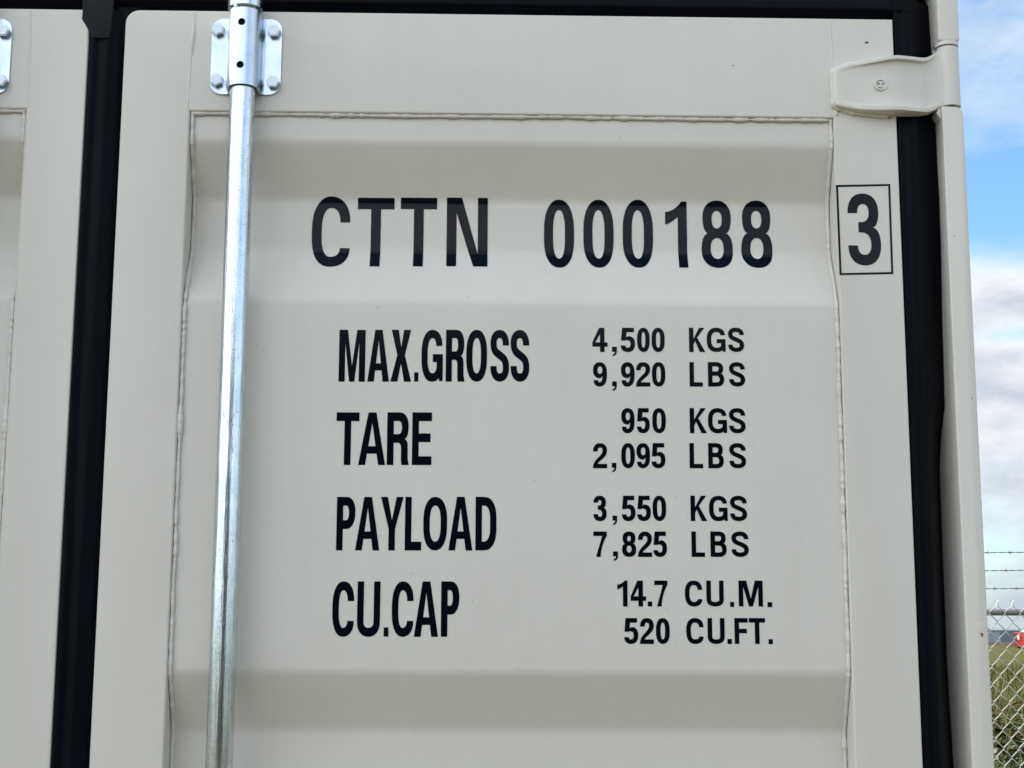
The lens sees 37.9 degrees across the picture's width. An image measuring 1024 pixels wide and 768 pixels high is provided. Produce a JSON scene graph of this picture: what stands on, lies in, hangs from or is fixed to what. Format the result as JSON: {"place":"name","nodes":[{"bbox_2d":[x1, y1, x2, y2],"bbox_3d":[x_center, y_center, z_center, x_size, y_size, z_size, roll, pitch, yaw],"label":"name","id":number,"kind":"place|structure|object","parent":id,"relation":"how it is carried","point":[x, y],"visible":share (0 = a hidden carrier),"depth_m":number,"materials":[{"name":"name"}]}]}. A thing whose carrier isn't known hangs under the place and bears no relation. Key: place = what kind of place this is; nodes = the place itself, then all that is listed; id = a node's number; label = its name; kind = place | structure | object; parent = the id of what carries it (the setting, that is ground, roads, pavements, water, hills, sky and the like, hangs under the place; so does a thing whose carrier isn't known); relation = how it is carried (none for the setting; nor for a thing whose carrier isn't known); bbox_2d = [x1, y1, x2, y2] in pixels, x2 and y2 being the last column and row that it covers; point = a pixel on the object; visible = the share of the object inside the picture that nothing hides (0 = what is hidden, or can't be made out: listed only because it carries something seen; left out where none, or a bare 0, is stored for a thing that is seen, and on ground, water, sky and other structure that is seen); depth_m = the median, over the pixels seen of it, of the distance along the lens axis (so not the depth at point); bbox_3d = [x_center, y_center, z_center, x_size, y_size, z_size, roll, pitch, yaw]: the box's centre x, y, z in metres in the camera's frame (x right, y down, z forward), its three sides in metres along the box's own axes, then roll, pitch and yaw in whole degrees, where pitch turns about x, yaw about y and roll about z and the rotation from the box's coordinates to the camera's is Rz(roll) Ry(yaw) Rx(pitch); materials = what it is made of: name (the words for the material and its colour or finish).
{"place":"outdoors","nodes":[
{"label":"outdoors","id":0,"kind":"place"},
{"bbox_2d":[957,0,1023,627],"label":"sky","id":1,"kind":"structure","parent":0,"point":[991,32],"materials":[{"name":"blue"}]},
{"bbox_2d":[988,642,1016,647],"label":"soil bank","id":2,"kind":"structure","parent":0,"point":[999,644],"depth_m":220.67,"materials":[{"name":"beige soil"}]},
{"bbox_2d":[988,628,1023,641],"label":"warehouse","id":3,"kind":"structure","parent":0,"point":[999,632],"depth_m":394.50,"materials":[{"name":"white metal"}]},
{"bbox_2d":[1000,632,1012,641],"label":"door","id":4,"kind":"structure","parent":3,"relation":"in","point":[1005,638],"depth_m":394.36,"materials":[{"name":"blue"}]},
{"bbox_2d":[989,647,1023,751],"bbox_3d":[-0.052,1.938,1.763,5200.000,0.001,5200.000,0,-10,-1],"label":"ground","id":5,"kind":"structure","parent":0,"point":[1006,656],"depth_m":110.57,"materials":[{"name":"green plant"}]},
{"bbox_2d":[984,550,1023,767],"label":"chain link fence","id":6,"kind":"object","parent":5,"relation":"on","point":[992,612],"visible":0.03,"depth_m":8.49,"materials":[{"name":"silver metal"}]},
{"bbox_2d":[992,714,1023,767],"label":"weed plant","id":7,"kind":"object","parent":5,"relation":"on","point":[1003,753],"visible":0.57,"depth_m":9.73,"materials":[{"name":"green plant"}]},
{"bbox_2d":[992,698,1023,767],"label":"weed plant","id":8,"kind":"object","parent":5,"relation":"on","point":[1014,704],"visible":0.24,"depth_m":12.53,"materials":[{"name":"green plant"}]},
{"bbox_2d":[993,708,1023,767],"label":"weed plant","id":9,"kind":"object","parent":5,"relation":"on","point":[1007,728],"visible":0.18,"depth_m":11.17,"materials":[{"name":"green plant"}]},
{"bbox_2d":[993,712,1023,767],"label":"weed plant","id":10,"kind":"object","parent":5,"relation":"on","point":[1022,747],"visible":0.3,"depth_m":9.92,"materials":[{"name":"green plant"}]},
{"bbox_2d":[997,754,1023,767],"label":"weed plant","id":11,"kind":"object","parent":5,"relation":"on","point":[1020,762],"visible":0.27,"depth_m":9.41,"materials":[{"name":"green plant"}]},
{"bbox_2d":[1014,630,1023,647],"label":"trailer","id":12,"kind":"object","parent":5,"relation":"on","point":[1019,639],"visible":0.75,"depth_m":169.30,"materials":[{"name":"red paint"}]},
{"bbox_2d":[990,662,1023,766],"bbox_3d":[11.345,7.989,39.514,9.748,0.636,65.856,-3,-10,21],"label":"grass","id":13,"kind":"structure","parent":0,"point":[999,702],"depth_m":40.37,"materials":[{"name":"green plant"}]},
{"label":"gravel yard","id":14,"kind":"structure","parent":0,"visible":0},
{"bbox_2d":[0,0,994,767],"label":"shipping container","id":15,"kind":"object","parent":14,"relation":"on","point":[486,382],"visible":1,"depth_m":2.09,"materials":[{"name":"beige metal"}]},
{"bbox_2d":[0,9,89,767],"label":"door","id":16,"kind":"structure","parent":15,"relation":"in","point":[43,105],"depth_m":2.09,"materials":[{"name":"beige paint"}]},
{"bbox_2d":[89,10,922,767],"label":"door","id":17,"kind":"structure","parent":15,"relation":"in","point":[576,421],"depth_m":2.09,"materials":[{"name":"beige paint"}]}
]}

